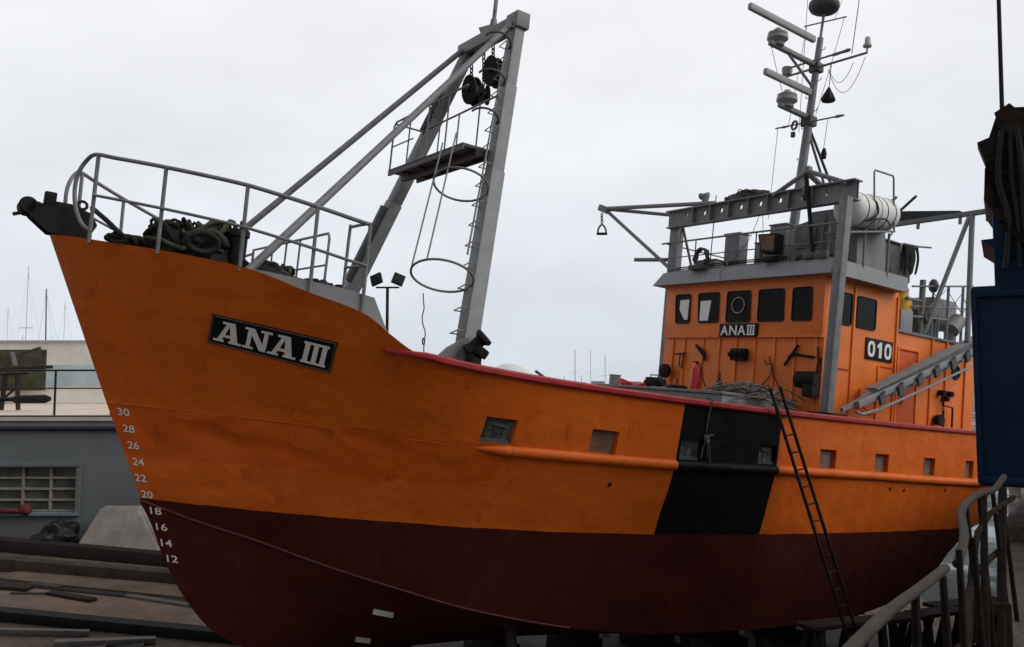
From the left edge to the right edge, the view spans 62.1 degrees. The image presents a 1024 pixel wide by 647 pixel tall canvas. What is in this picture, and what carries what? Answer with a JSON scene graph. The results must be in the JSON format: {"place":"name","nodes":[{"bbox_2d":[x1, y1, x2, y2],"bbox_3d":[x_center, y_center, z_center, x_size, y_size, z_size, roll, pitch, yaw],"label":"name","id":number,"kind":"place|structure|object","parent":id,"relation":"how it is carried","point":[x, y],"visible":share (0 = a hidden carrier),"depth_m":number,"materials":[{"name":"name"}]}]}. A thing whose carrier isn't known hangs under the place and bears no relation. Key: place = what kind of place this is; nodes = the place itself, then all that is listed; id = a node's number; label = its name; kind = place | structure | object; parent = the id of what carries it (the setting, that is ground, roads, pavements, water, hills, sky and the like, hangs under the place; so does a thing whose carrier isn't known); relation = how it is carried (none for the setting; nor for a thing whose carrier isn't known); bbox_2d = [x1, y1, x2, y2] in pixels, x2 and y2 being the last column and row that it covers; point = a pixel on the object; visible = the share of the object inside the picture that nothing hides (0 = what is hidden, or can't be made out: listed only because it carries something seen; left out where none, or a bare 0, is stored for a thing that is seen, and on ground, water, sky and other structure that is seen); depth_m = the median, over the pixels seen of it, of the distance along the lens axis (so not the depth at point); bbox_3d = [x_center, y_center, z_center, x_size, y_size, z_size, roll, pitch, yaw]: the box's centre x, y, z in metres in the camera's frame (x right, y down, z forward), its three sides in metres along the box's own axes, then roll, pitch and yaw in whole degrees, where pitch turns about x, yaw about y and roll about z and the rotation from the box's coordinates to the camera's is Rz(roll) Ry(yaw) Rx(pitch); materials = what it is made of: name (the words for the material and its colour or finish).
{"place":"outdoors","nodes":[
{"label":"outdoors","id":0,"kind":"place"},
{"bbox_2d":[0,552,975,646],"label":"slip floor","id":1,"kind":"structure","parent":0,"point":[832,638],"depth_m":15.41,"materials":[{"name":"grey concrete"}]},
{"bbox_2d":[0,628,89,635],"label":"loose plank","id":2,"kind":"object","parent":1,"relation":"on","point":[44,632],"visible":1,"depth_m":12.94,"materials":[{"name":"wood"}]},
{"bbox_2d":[31,518,80,542],"bbox_3d":[-10.059,4.744,18.674,1.158,0.951,0.946,0,-4,0],"label":"tarpaulin","id":3,"kind":"object","parent":1,"relation":"on","point":[60,530],"visible":0.45,"depth_m":18.42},
{"bbox_2d":[0,403,141,538],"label":"harbour building","id":4,"kind":"structure","parent":1,"relation":"on","point":[67,462],"depth_m":19.24,"materials":[{"name":"grey paint"}]},
{"bbox_2d":[0,372,28,409],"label":"trestle","id":5,"kind":"object","parent":4,"relation":"on","point":[4,385],"visible":0.86,"depth_m":24.33,"materials":[{"name":"wood"}]},
{"bbox_2d":[0,347,41,362],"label":"timber plank","id":6,"kind":"object","parent":5,"relation":"on","point":[21,354],"visible":1,"depth_m":25.00,"materials":[{"name":"wood"}]},
{"bbox_2d":[0,365,52,368],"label":"timber plank","id":7,"kind":"object","parent":5,"relation":"on","point":[41,367],"visible":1,"depth_m":24.00,"materials":[{"name":"wood"}]},
{"bbox_2d":[10,352,17,366],"bbox_3d":[-14.275,1.042,24.388,0.120,0.474,0.585,4,-5,-41],"label":"timber plank","id":8,"kind":"object","parent":7,"relation":"on","point":[13,359],"visible":1,"depth_m":24.34,"materials":[{"name":"wood"}]},
{"bbox_2d":[0,503,31,515],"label":"red rag","id":9,"kind":"object","parent":4,"relation":"on","point":[24,509],"visible":1,"depth_m":18.97,"materials":[{"name":"fabric"}]},
{"bbox_2d":[0,395,51,409],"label":"boat fender","id":10,"kind":"object","parent":4,"relation":"on","point":[30,399],"visible":1,"depth_m":23.43,"materials":[{"name":"black rubber"}]},
{"bbox_2d":[0,463,81,515],"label":"window","id":11,"kind":"structure","parent":4,"relation":"in","point":[42,488],"depth_m":19.32,"materials":[{"name":"grey glass"}]},
{"bbox_2d":[0,340,100,386],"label":"boundary wall","id":12,"kind":"structure","parent":4,"relation":"on","point":[68,354],"depth_m":35.52,"materials":[{"name":"concrete"}]},
{"bbox_2d":[0,387,105,402],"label":"terrace step","id":13,"kind":"object","parent":4,"relation":"on","point":[79,395],"depth_m":33.18,"materials":[{"name":"concrete"}]},
{"bbox_2d":[0,350,46,390],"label":"painted board","id":14,"kind":"object","parent":13,"relation":"on","point":[34,379],"visible":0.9,"depth_m":32.79,"materials":[{"name":"green paint"}]},
{"bbox_2d":[0,369,110,414],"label":"terrace railing","id":15,"kind":"object","parent":4,"relation":"on","point":[55,388],"visible":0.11,"depth_m":19.50,"materials":[{"name":"black metal"}]},
{"bbox_2d":[0,536,166,566],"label":"timber beam","id":16,"kind":"structure","parent":1,"relation":"on","point":[81,551],"depth_m":18.02,"materials":[{"name":"wood"}]},
{"bbox_2d":[0,555,175,583],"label":"timber beam","id":17,"kind":"structure","parent":1,"relation":"on","point":[50,566],"depth_m":16.52,"materials":[{"name":"wood"}]},
{"bbox_2d":[0,571,184,598],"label":"steel plate","id":18,"kind":"object","parent":1,"relation":"on","point":[144,588],"visible":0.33,"depth_m":16.06,"materials":[{"name":"metal"}]},
{"bbox_2d":[0,581,186,601],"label":"timber beam","id":19,"kind":"structure","parent":1,"relation":"on","point":[94,592],"depth_m":15.37,"materials":[{"name":"wood"}]},
{"bbox_2d":[78,635,113,646],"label":"timber board","id":20,"kind":"object","parent":1,"relation":"on","point":[101,645],"visible":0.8,"depth_m":12.68,"materials":[{"name":"grey wood"}]},
{"bbox_2d":[0,588,205,625],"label":"steel plate","id":21,"kind":"object","parent":1,"relation":"on","point":[112,606],"visible":0.33,"depth_m":14.56,"materials":[{"name":"grey metal"}]},
{"bbox_2d":[0,582,33,591],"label":"timber beam","id":22,"kind":"structure","parent":21,"relation":"on","point":[6,586],"depth_m":15.10,"materials":[{"name":"wood"}]},
{"bbox_2d":[10,592,45,594],"bbox_3d":[-8.412,4.764,14.975,0.734,0.129,0.092,2,-4,-21],"label":"loose plank","id":23,"kind":"object","parent":21,"relation":"on","point":[31,593],"visible":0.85,"depth_m":14.92,"materials":[{"name":"wood"}]},
{"bbox_2d":[29,581,63,588],"bbox_3d":[-8.479,4.790,15.495,0.602,0.138,0.178,-1,-4,10],"label":"loose plank","id":24,"kind":"object","parent":21,"relation":"on","point":[48,585],"visible":0.63,"depth_m":15.46,"materials":[{"name":"wood"}]},
{"bbox_2d":[45,590,96,602],"bbox_3d":[-7.746,4.811,14.958,0.916,0.173,0.192,-1,-4,13],"label":"loose plank","id":25,"kind":"object","parent":21,"relation":"on","point":[71,596],"visible":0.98,"depth_m":14.91,"materials":[{"name":"wood"}]},
{"bbox_2d":[125,594,190,607],"bbox_3d":[-6.168,4.991,15.219,1.586,0.228,0.148,-1,-4,10],"label":"loose plank","id":26,"kind":"object","parent":21,"relation":"on","point":[158,600],"visible":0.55,"depth_m":15.21,"materials":[{"name":"wood"}]},
{"bbox_2d":[53,636,155,646],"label":"loose plank","id":27,"kind":"object","parent":1,"relation":"on","point":[110,641],"visible":0.97,"depth_m":12.74,"materials":[{"name":"wood"}]},
{"bbox_2d":[0,606,234,643],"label":"steel rail","id":28,"kind":"object","parent":1,"relation":"on","point":[107,624],"depth_m":13.41,"materials":[{"name":"grey metal"}]},
{"bbox_2d":[79,506,160,550],"bbox_3d":[-8.481,4.535,18.655,2.084,1.020,0.534,0,-4,0],"label":"concrete block","id":29,"kind":"object","parent":1,"relation":"on","point":[124,526],"depth_m":18.54,"materials":[{"name":"grey concrete"}]},
{"bbox_2d":[115,641,144,646],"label":"timber board","id":30,"kind":"object","parent":1,"relation":"on","point":[138,644],"visible":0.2,"depth_m":12.79,"materials":[{"name":"grey wood"}]},
{"bbox_2d":[370,272,405,332],"bbox_3d":[-3.750,2.283,25.352,1.090,7.696,0.310,0,-4,0],"label":"floodlight pole","id":31,"kind":"object","parent":1,"relation":"on","point":[398,279],"visible":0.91,"depth_m":25.56,"materials":[{"name":"metal"}]},
{"bbox_2d":[464,637,519,646],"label":"keel block","id":32,"kind":"object","parent":1,"relation":"on","point":[495,642],"depth_m":13.45,"materials":[{"name":"black wood"}]},
{"bbox_2d":[499,623,524,646],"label":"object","id":33,"kind":"structure","parent":1,"relation":"on","point":[510,636],"depth_m":11.50,"materials":[{"name":"black wood"}]},
{"bbox_2d":[546,634,602,646],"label":"keel block","id":34,"kind":"object","parent":1,"relation":"on","point":[575,640],"depth_m":14.29,"materials":[{"name":"black wood"}]},
{"bbox_2d":[619,633,680,646],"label":"keel block","id":35,"kind":"object","parent":1,"relation":"on","point":[651,640],"depth_m":15.16,"materials":[{"name":"grey wood"}]},
{"bbox_2d":[672,633,698,646],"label":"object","id":36,"kind":"structure","parent":1,"relation":"on","point":[685,639],"depth_m":12.84,"materials":[{"name":"black"}]},
{"bbox_2d":[696,630,747,646],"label":"keel block","id":37,"kind":"object","parent":1,"relation":"on","point":[728,639],"depth_m":15.95,"materials":[{"name":"black wood"}]},
{"bbox_2d":[751,628,771,646],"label":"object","id":38,"kind":"structure","parent":1,"relation":"on","point":[760,638],"depth_m":13.77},
{"bbox_2d":[752,625,802,644],"bbox_3d":[5.308,6.083,17.285,0.360,0.485,1.300,9,-6,-34],"label":"keel block","id":39,"kind":"object","parent":1,"relation":"on","point":[791,634],"depth_m":16.83,"materials":[{"name":"black wood"}]},
{"bbox_2d":[12,0,989,646],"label":"fishing boat","id":40,"kind":"object","parent":39,"relation":"on","point":[312,462],"visible":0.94,"depth_m":11.25,"materials":[{"name":"orange paint"}]},
{"bbox_2d":[120,217,237,262],"bbox_3d":[-4.032,-0.770,10.401,1.472,0.936,1.635,1,-4,-13],"label":"net heap","id":41,"kind":"object","parent":40,"relation":"on","point":[173,233],"visible":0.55,"depth_m":9.78,"materials":[{"name":"fabric"}]},
{"bbox_2d":[90,207,146,246],"bbox_3d":[-4.539,-1.137,9.822,1.011,0.552,0.423,-1,-4,17],"label":"mooring rope","id":42,"kind":"object","parent":41,"relation":"on","point":[117,235],"visible":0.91,"depth_m":9.66,"materials":[{"name":"grey fabric"}]},
{"bbox_2d":[184,229,220,254],"bbox_3d":[-3.489,-0.915,9.599,0.410,0.281,0.130,9,-6,-34],"label":"tyre","id":43,"kind":"object","parent":41,"relation":"on","point":[190,235],"visible":1,"depth_m":9.57,"materials":[{"name":"black rubber"}]},
{"bbox_2d":[236,256,346,288],"bbox_3d":[-2.913,-0.315,10.478,1.332,0.810,2.015,9,-6,-34],"label":"net heap","id":44,"kind":"object","parent":40,"relation":"on","point":[273,267],"visible":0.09,"depth_m":9.88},
{"bbox_2d":[422,293,425,351],"bbox_3d":[-1.132,0.059,10.892,0.044,0.901,0.095,4,-6,-44],"label":"hanging line","id":45,"kind":"object","parent":40,"relation":"hanging from","point":[423,344],"visible":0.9,"depth_m":10.89,"materials":[{"name":"fabric"}]},
{"bbox_2d":[461,53,481,105],"bbox_3d":[-0.666,-4.074,14.138,0.315,0.924,0.273,-3,-5,38],"label":"pulley block","id":46,"kind":"object","parent":40,"relation":"hanging from","point":[470,92],"depth_m":14.07,"materials":[{"name":"black metal"}]},
{"bbox_2d":[478,52,490,104],"bbox_3d":[-0.452,-4.040,13.815,0.182,1.002,0.210,2,-4,-24],"label":"pulley block","id":47,"kind":"object","parent":40,"relation":"hanging from","point":[484,93],"depth_m":13.75,"materials":[{"name":"black metal"}]},
{"bbox_2d":[483,44,503,88],"bbox_3d":[-0.295,-4.154,13.597,0.315,0.784,0.273,-3,-5,38],"label":"pulley block","id":48,"kind":"object","parent":40,"relation":"hanging from","point":[491,60],"depth_m":13.54,"materials":[{"name":"black metal"}]},
{"bbox_2d":[597,213,606,234],"bbox_3d":[2.216,-2.458,20.978,0.260,0.560,0.066,0,-4,0],"label":"shackle","id":49,"kind":"object","parent":40,"relation":"hanging from","point":[601,233],"visible":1,"depth_m":20.95,"materials":[{"name":"black metal"}]},
{"bbox_2d":[609,374,620,384],"bbox_3d":[2.031,1.111,16.828,0.233,0.200,0.233,9,-6,-34],"label":"paint tin","id":50,"kind":"object","parent":40,"relation":"on","point":[614,378],"visible":0.82,"depth_m":16.73,"materials":[{"name":"grey metal"}]},
{"bbox_2d":[619,378,650,386],"bbox_3d":[2.384,1.179,16.526,0.649,0.180,0.553,9,-6,-34],"label":"red hose","id":51,"kind":"object","parent":40,"relation":"on","point":[623,381],"visible":0.74,"depth_m":16.37,"materials":[{"name":"red rubber"}]},
{"bbox_2d":[643,374,666,386],"bbox_3d":[2.745,1.099,16.369,0.240,0.241,0.520,9,-6,-34],"label":"deck pump","id":52,"kind":"object","parent":40,"relation":"on","point":[657,381],"visible":0.96,"depth_m":16.25,"materials":[{"name":"black metal"}]},
{"bbox_2d":[665,378,687,388],"bbox_3d":[3.236,1.196,16.701,0.438,0.240,0.438,9,-6,-34],"label":"capstan cap","id":53,"kind":"object","parent":40,"relation":"on","point":[676,386],"visible":0.68,"depth_m":16.54,"materials":[{"name":"black metal"}]},
{"bbox_2d":[690,361,706,389],"bbox_3d":[3.542,0.999,16.024,0.199,0.575,0.410,9,-6,-34],"label":"fire extinguisher","id":54,"kind":"object","parent":40,"relation":"on","point":[696,374],"visible":0.81,"depth_m":16.02,"materials":[{"name":"red metal"}]},
{"bbox_2d":[688,247,710,270],"bbox_3d":[3.904,-1.348,17.669,0.225,0.481,0.436,9,-6,-34],"label":"rope coil","id":55,"kind":"object","parent":40,"relation":"hanging from","point":[703,265],"visible":1,"depth_m":17.59,"materials":[{"name":"grey fabric"}]},
{"bbox_2d":[700,397,713,461],"bbox_3d":[2.752,1.481,11.821,0.213,0.892,0.131,9,-6,-34],"label":"knotted rope","id":56,"kind":"object","parent":40,"relation":"hanging from","point":[707,439],"visible":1,"depth_m":11.80,"materials":[{"name":"fabric"}]},
{"bbox_2d":[716,373,721,390],"bbox_3d":[3.740,1.069,15.354,0.109,0.360,0.109,9,-6,-34],"label":"oil bottle","id":57,"kind":"object","parent":40,"relation":"on","point":[719,380],"visible":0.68,"depth_m":15.32,"materials":[{"name":"black plastic"}]},
{"bbox_2d":[728,189,769,201],"bbox_3d":[4.754,-2.586,17.197,0.426,0.267,1.118,2,-5,-27],"label":"net bundle","id":58,"kind":"object","parent":40,"relation":"on","point":[744,193],"visible":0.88,"depth_m":17.04,"materials":[{"name":"fabric"}]},
{"bbox_2d":[699,381,806,410],"bbox_3d":[4.319,1.245,14.961,1.872,0.455,1.302,9,-6,-34],"label":"rope bundle","id":59,"kind":"object","parent":40,"relation":"on","point":[757,392],"visible":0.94,"depth_m":14.64,"materials":[{"name":"grey fabric"}]},
{"bbox_2d":[801,177,805,200],"bbox_3d":[5.487,-2.530,15.900,0.211,0.492,0.126,0,-4,-7],"label":"chain hook","id":60,"kind":"object","parent":40,"relation":"hanging from","point":[803,193],"visible":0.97,"depth_m":15.85,"materials":[{"name":"metal"}]},
{"bbox_2d":[834,192,899,229],"bbox_3d":[6.649,-2.082,15.898,1.431,0.668,0.703,3,-5,-35],"label":"life raft","id":61,"kind":"object","parent":40,"relation":"on","point":[883,212],"visible":0.76,"depth_m":15.62,"materials":[{"name":"white paint"}]},
{"bbox_2d":[899,289,911,310],"bbox_3d":[7.848,-0.261,17.180,0.395,0.920,0.395,9,-6,-34],"label":"float buoy","id":62,"kind":"object","parent":40,"relation":"on","point":[905,304],"visible":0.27,"depth_m":17.01,"materials":[{"name":"yellow plastic"}]},
{"bbox_2d":[903,245,918,274],"bbox_3d":[7.994,-1.257,17.056,0.512,0.630,0.081,9,-6,-34],"label":"hanging rope","id":63,"kind":"object","parent":40,"relation":"hanging from","point":[910,256],"visible":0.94,"depth_m":17.00,"materials":[{"name":"grey fabric"}]},
{"bbox_2d":[808,632,815,646],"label":"support post","id":64,"kind":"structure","parent":1,"relation":"on","point":[812,642],"depth_m":14.48,"materials":[{"name":"black wood"}]},
{"bbox_2d":[768,386,857,640],"bbox_3d":[4.679,3.430,12.620,2.010,4.988,0.099,2,-4,-21],"label":"ladder","id":65,"kind":"object","parent":1,"relation":"on","point":[820,519],"visible":0.95,"depth_m":12.57,"materials":[{"name":"metal"}]},
{"bbox_2d":[794,615,867,646],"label":"staging trestle","id":66,"kind":"object","parent":1,"relation":"on","point":[819,627],"visible":0.71,"depth_m":12.88,"materials":[{"name":"grey wood"}]},
{"bbox_2d":[851,613,864,636],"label":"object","id":67,"kind":"structure","parent":1,"relation":"on","point":[852,632],"depth_m":15.26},
{"bbox_2d":[888,624,897,646],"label":"support post","id":68,"kind":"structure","parent":1,"relation":"on","point":[892,629],"depth_m":15.91,"materials":[{"name":"black wood"}]},
{"bbox_2d":[858,611,928,646],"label":"staging trestle","id":69,"kind":"object","parent":1,"relation":"on","point":[903,619],"visible":0.44,"depth_m":13.94,"materials":[{"name":"grey wood"}]},
{"bbox_2d":[903,605,959,646],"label":"staging trestle","id":70,"kind":"object","parent":1,"relation":"on","point":[932,612],"visible":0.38,"depth_m":14.51,"materials":[{"name":"grey wood"}]},
{"bbox_2d":[922,599,978,646],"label":"staging trestle","id":71,"kind":"object","parent":1,"relation":"on","point":[954,635],"visible":0.25,"depth_m":15.43,"materials":[{"name":"grey wood"}]},
{"bbox_2d":[0,0,1023,383],"label":"sky","id":72,"kind":"structure","parent":0,"point":[618,102],"materials":[{"name":"white"}]},
{"bbox_2d":[920,397,1008,601],"bbox_3d":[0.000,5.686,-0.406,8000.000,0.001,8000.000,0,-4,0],"label":"sea","id":73,"kind":"structure","parent":0,"point":[931,593],"depth_m":26.56,"materials":[{"name":"liquid"}]},
{"bbox_2d":[17,266,38,339],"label":"sailing boat","id":74,"kind":"object","parent":73,"relation":"on","point":[28,276],"visible":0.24,"depth_m":75.33,"materials":[{"name":"metal"}]},
{"bbox_2d":[38,289,57,339],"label":"sailing boat","id":75,"kind":"object","parent":73,"relation":"on","point":[46,317],"visible":0.15,"depth_m":60.17,"materials":[{"name":"metal"}]},
{"bbox_2d":[59,301,71,338],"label":"sailing boat","id":76,"kind":"object","parent":73,"relation":"on","point":[64,321],"visible":0.16,"depth_m":70.18,"materials":[{"name":"metal"}]},
{"bbox_2d":[495,363,543,375],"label":"motor yacht","id":77,"kind":"object","parent":73,"relation":"on","point":[513,367],"visible":0.11,"depth_m":40.67,"materials":[{"name":"grey paint"}]},
{"bbox_2d":[587,351,593,383],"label":"sailing boat","id":78,"kind":"object","parent":73,"relation":"on","point":[590,372],"visible":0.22,"depth_m":154.75,"materials":[{"name":"metal"}]},
{"bbox_2d":[583,381,656,386],"bbox_3d":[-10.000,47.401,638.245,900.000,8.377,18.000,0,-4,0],"label":"breakwater","id":79,"kind":"object","parent":73,"relation":"in","point":[595,382],"visible":0.01,"depth_m":631.49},
{"bbox_2d":[996,487,1023,646],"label":"quay","id":80,"kind":"structure","parent":0,"point":[1017,549],"depth_m":7.29,"materials":[{"name":"concrete"}]},
{"bbox_2d":[842,474,1019,646],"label":"quay railing","id":81,"kind":"object","parent":80,"relation":"on","point":[985,617],"visible":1,"depth_m":4.51,"materials":[{"name":"metal"}]},
{"bbox_2d":[1007,488,1023,539],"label":"quay step","id":82,"kind":"object","parent":80,"relation":"on","point":[1015,521],"visible":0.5,"depth_m":9.24,"materials":[{"name":"concrete"}]},
{"bbox_2d":[970,0,1023,487],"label":"dock crane","id":83,"kind":"object","parent":82,"relation":"on","point":[997,315],"visible":1,"depth_m":8.87,"materials":[{"name":"blue paint"}]}
]}

